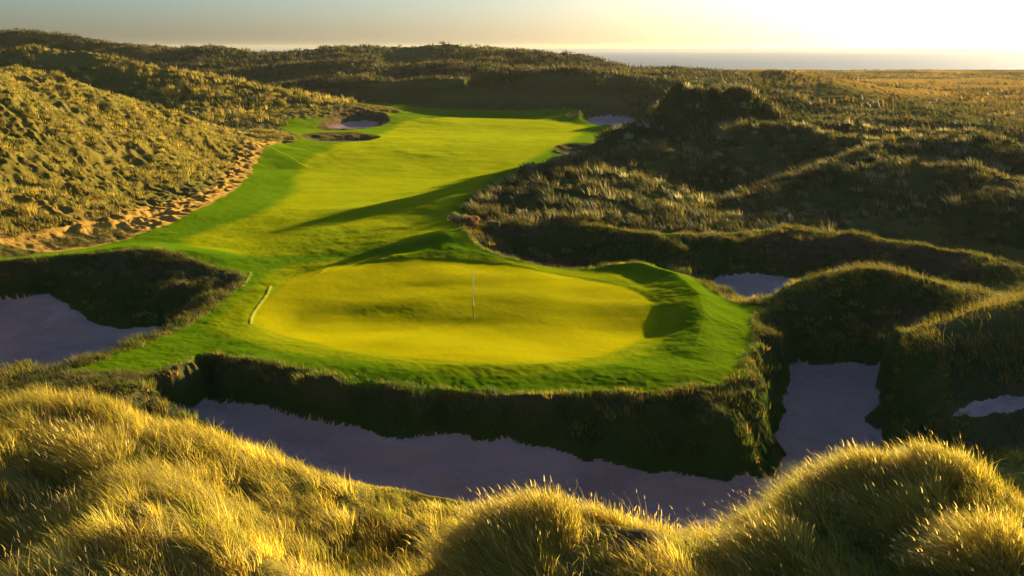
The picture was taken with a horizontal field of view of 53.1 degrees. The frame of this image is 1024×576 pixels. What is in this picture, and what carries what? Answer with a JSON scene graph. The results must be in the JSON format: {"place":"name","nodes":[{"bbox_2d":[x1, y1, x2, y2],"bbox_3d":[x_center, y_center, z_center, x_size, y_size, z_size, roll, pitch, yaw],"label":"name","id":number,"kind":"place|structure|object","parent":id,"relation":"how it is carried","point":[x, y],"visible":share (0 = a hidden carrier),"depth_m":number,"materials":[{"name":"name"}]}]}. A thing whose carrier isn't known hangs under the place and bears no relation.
{"place":"outdoors","nodes":[
{"label":"outdoors","id":0,"kind":"place"},
{"bbox_2d":[0,30,130,51],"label":"dune","id":1,"kind":"structure","parent":0,"point":[90,45],"depth_m":366.44,"materials":[{"name":"plant"}]},
{"bbox_2d":[0,64,325,253],"bbox_3d":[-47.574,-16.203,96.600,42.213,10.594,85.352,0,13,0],"label":"dune grass","id":2,"kind":"structure","parent":0,"point":[214,130],"depth_m":87.64,"materials":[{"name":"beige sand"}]},
{"bbox_2d":[0,44,401,125],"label":"dune grass","id":3,"kind":"structure","parent":0,"point":[329,98],"depth_m":185.55,"materials":[{"name":"plant"}]},
{"bbox_2d":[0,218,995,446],"bbox_3d":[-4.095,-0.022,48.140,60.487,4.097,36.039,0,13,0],"label":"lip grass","id":4,"kind":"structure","parent":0,"point":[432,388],"depth_m":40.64,"materials":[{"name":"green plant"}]},
{"bbox_2d":[0,59,1023,575],"bbox_3d":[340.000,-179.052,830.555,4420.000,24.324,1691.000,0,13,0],"label":"rough ground","id":5,"kind":"structure","parent":0,"point":[320,397],"depth_m":38.62,"materials":[{"name":"green plant"}]},
{"bbox_2d":[0,481,97,568],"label":"grass tussock","id":6,"kind":"object","parent":5,"relation":"on","point":[35,522],"depth_m":20.67,"materials":[{"name":"plant"}]},
{"bbox_2d":[11,413,135,481],"bbox_3d":[-9.930,3.533,23.089,3.001,1.136,2.563,0,13,0],"label":"grass tussock","id":7,"kind":"object","parent":5,"relation":"on","point":[78,446],"depth_m":22.85,"materials":[{"name":"yellow plant"}]},
{"bbox_2d":[0,293,162,370],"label":"bunker sand","id":8,"kind":"structure","parent":5,"relation":"on","point":[42,329],"depth_m":49.35,"materials":[{"name":"beige sand"}]},
{"bbox_2d":[322,140,359,141],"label":"bunker sand","id":9,"kind":"structure","parent":5,"relation":"on","point":[342,141],"depth_m":134.01,"materials":[{"name":"beige sand"}]},
{"bbox_2d":[328,120,377,128],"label":"bunker sand","id":10,"kind":"structure","parent":5,"relation":"on","point":[355,124],"depth_m":164.08,"materials":[{"name":"beige sand"}]},
{"bbox_2d":[0,102,769,397],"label":"fairway","id":11,"kind":"structure","parent":5,"relation":"on","point":[406,183],"depth_m":59.46,"materials":[{"name":"green plant"}]},
{"bbox_2d":[447,211,468,226],"bbox_3d":[-3.285,-4.190,63.209,1.528,1.094,1.179,0,13,0],"label":"shrub","id":12,"kind":"object","parent":11,"relation":"on","point":[454,218],"visible":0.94,"depth_m":63.01,"materials":[{"name":"green plant"}]},
{"bbox_2d":[256,260,654,362],"bbox_3d":[-2.615,0.857,47.051,18.183,0.629,17.978,0,13,0],"label":"putting green","id":13,"kind":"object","parent":5,"relation":"on","point":[415,310],"visible":1,"depth_m":46.46,"materials":[{"name":"plant"}]},
{"bbox_2d":[472,270,474,317],"bbox_3d":[-1.735,0.296,45.590,0.124,2.220,0.124,0,13,0],"label":"flagstick","id":14,"kind":"object","parent":13,"relation":"on","point":[473,294],"visible":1,"depth_m":45.59,"materials":[{"name":"silver metal"}]},
{"bbox_2d":[401,488,559,575],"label":"grass tussock","id":15,"kind":"object","parent":5,"relation":"on","point":[466,549],"depth_m":19.43,"materials":[{"name":"plant"}]},
{"bbox_2d":[0,428,1018,575],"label":"marram seed heads","id":16,"kind":"object","parent":5,"relation":"on","point":[473,532],"visible":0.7,"depth_m":19.74,"materials":[{"name":"yellow plant"}]},
{"bbox_2d":[0,380,1023,575],"bbox_3d":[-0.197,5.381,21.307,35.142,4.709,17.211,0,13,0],"label":"marram grass","id":17,"kind":"structure","parent":5,"relation":"on","point":[101,519],"depth_m":20.98,"materials":[{"name":"yellow plant"}]},
{"bbox_2d":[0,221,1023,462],"bbox_3d":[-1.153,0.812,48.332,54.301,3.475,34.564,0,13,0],"label":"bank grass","id":18,"kind":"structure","parent":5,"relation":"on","point":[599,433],"depth_m":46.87,"materials":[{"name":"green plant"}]},
{"bbox_2d":[452,476,583,561],"bbox_3d":[0.114,4.435,20.343,2.705,1.460,2.194,0,13,0],"label":"grass tussock","id":19,"kind":"object","parent":5,"relation":"on","point":[539,505],"depth_m":20.13,"materials":[{"name":"yellow plant"}]},
{"bbox_2d":[177,359,883,531],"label":"bunker sand","id":20,"kind":"structure","parent":5,"relation":"on","point":[827,405],"depth_m":33.67,"materials":[{"name":"grey sand"}]},
{"bbox_2d":[542,491,644,528],"bbox_3d":[1.433,5.152,22.141,3.043,2.320,2.512,0,13,0],"label":"grass tussock","id":21,"kind":"object","parent":5,"relation":"on","point":[615,516],"depth_m":21.30,"materials":[{"name":"yellow plant"}]},
{"bbox_2d":[202,48,1023,140],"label":"heath scrub","id":22,"kind":"object","parent":5,"relation":"on","point":[1004,120],"visible":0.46,"depth_m":189.95,"materials":[{"name":"green plant"}]},
{"bbox_2d":[587,114,641,125],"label":"bunker sand","id":23,"kind":"structure","parent":5,"relation":"on","point":[605,119],"depth_m":177.00,"materials":[{"name":"beige sand"}]},
{"bbox_2d":[592,81,1016,148],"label":"heath scrub","id":24,"kind":"object","parent":5,"relation":"on","point":[745,91],"visible":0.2,"depth_m":104.98,"materials":[{"name":"green plant"}]},
{"bbox_2d":[713,272,931,298],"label":"bunker sand","id":25,"kind":"structure","parent":5,"relation":"on","point":[747,285],"depth_m":58.42,"materials":[{"name":"beige sand"}]},
{"bbox_2d":[742,68,1023,115],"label":"heath scrub","id":26,"kind":"object","parent":5,"relation":"on","point":[1018,104],"visible":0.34,"depth_m":280.78,"materials":[{"name":"green plant"}]},
{"bbox_2d":[953,395,1023,416],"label":"bunker sand","id":27,"kind":"structure","parent":5,"relation":"on","point":[1007,404],"depth_m":33.13,"materials":[{"name":"grey sand"}]},
{"bbox_2d":[0,0,1023,48],"label":"sky","id":28,"kind":"structure","parent":0,"point":[250,24],"materials":[{"name":"white"}]},
{"bbox_2d":[92,44,1023,107],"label":"dune","id":29,"kind":"structure","parent":0,"point":[775,79],"depth_m":300.81,"materials":[{"name":"green plant"}]},
{"bbox_2d":[0,28,777,89],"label":"heath scrub","id":30,"kind":"object","parent":29,"relation":"on","point":[449,58],"visible":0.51,"depth_m":291.30,"materials":[{"name":"green plant"}]},
{"bbox_2d":[243,49,1023,70],"bbox_3d":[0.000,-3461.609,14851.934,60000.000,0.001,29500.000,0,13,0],"label":"sea","id":31,"kind":"structure","parent":0,"point":[897,59],"depth_m":1883.22,"materials":[{"name":"liquid"}]},
{"bbox_2d":[463,123,883,268],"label":"dune","id":32,"kind":"structure","parent":0,"point":[529,200],"depth_m":82.96,"materials":[{"name":"green plant"}]},
{"bbox_2d":[464,216,479,229],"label":"shrub","id":33,"kind":"object","parent":32,"relation":"on","point":[472,221],"visible":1,"depth_m":62.59,"materials":[{"name":"brown plant"}]},
{"bbox_2d":[460,116,1023,242],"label":"dune scrub","id":34,"kind":"object","parent":32,"relation":"on","point":[657,147],"visible":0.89,"depth_m":77.54,"materials":[{"name":"green plant"}]},
{"bbox_2d":[563,96,818,120],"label":"dune","id":35,"kind":"structure","parent":0,"point":[584,115],"depth_m":173.24,"materials":[{"name":"green plant"}]},
{"bbox_2d":[468,219,1023,285],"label":"dune","id":36,"kind":"structure","parent":0,"point":[952,260],"depth_m":60.88,"materials":[{"name":"plant"}]},
{"bbox_2d":[487,220,500,230],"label":"shrub","id":37,"kind":"object","parent":36,"relation":"on","point":[493,225],"visible":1,"depth_m":63.07,"materials":[{"name":"green plant"}]},
{"bbox_2d":[676,465,1023,575],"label":"dune","id":38,"kind":"structure","parent":0,"point":[949,492],"depth_m":20.71,"materials":[{"name":"green plant"}]},
{"bbox_2d":[609,507,683,539],"bbox_3d":[2.682,5.307,22.140,2.231,1.522,1.908,0,13,0],"label":"grass tussock","id":39,"kind":"object","parent":38,"relation":"on","point":[651,524],"depth_m":21.79,"materials":[{"name":"yellow plant"}]},
{"bbox_2d":[687,502,822,575],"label":"grass tussock","id":40,"kind":"object","parent":38,"relation":"on","point":[736,542],"depth_m":20.03,"materials":[{"name":"plant"}]},
{"bbox_2d":[786,438,893,497],"bbox_3d":[7.118,3.912,22.359,2.230,1.138,2.078,-5,14,-22],"label":"grass tussock","id":41,"kind":"object","parent":38,"relation":"on","point":[875,462],"depth_m":22.21,"materials":[{"name":"yellow plant"}]},
{"bbox_2d":[802,464,954,553],"bbox_3d":[7.485,4.492,21.009,2.847,1.690,2.456,6,14,23],"label":"grass tussock","id":42,"kind":"object","parent":38,"relation":"on","point":[892,512],"depth_m":20.91,"materials":[{"name":"green plant"}]},
{"bbox_2d":[860,433,974,500],"bbox_3d":[8.649,3.897,21.875,2.325,1.289,1.919,0,13,0],"label":"grass tussock","id":43,"kind":"object","parent":38,"relation":"on","point":[922,467],"depth_m":21.73,"materials":[{"name":"plant"}]},
{"bbox_2d":[875,496,1023,575],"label":"grass tussock","id":44,"kind":"object","parent":38,"relation":"on","point":[1007,541],"depth_m":18.91,"materials":[{"name":"yellow plant"}]},
{"bbox_2d":[722,160,1023,248],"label":"dune","id":45,"kind":"structure","parent":0,"point":[919,178],"depth_m":74.52,"materials":[{"name":"green plant"}]},
{"bbox_2d":[760,136,1023,195],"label":"dune","id":46,"kind":"structure","parent":0,"point":[841,187],"depth_m":85.79,"materials":[{"name":"green plant"}]},
{"bbox_2d":[778,268,1023,343],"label":"dune","id":47,"kind":"structure","parent":0,"point":[883,288],"depth_m":47.49,"materials":[{"name":"green plant"}]},
{"bbox_2d":[864,300,1023,433],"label":"dune","id":48,"kind":"structure","parent":0,"point":[995,327],"depth_m":37.20,"materials":[{"name":"green plant"}]}
]}

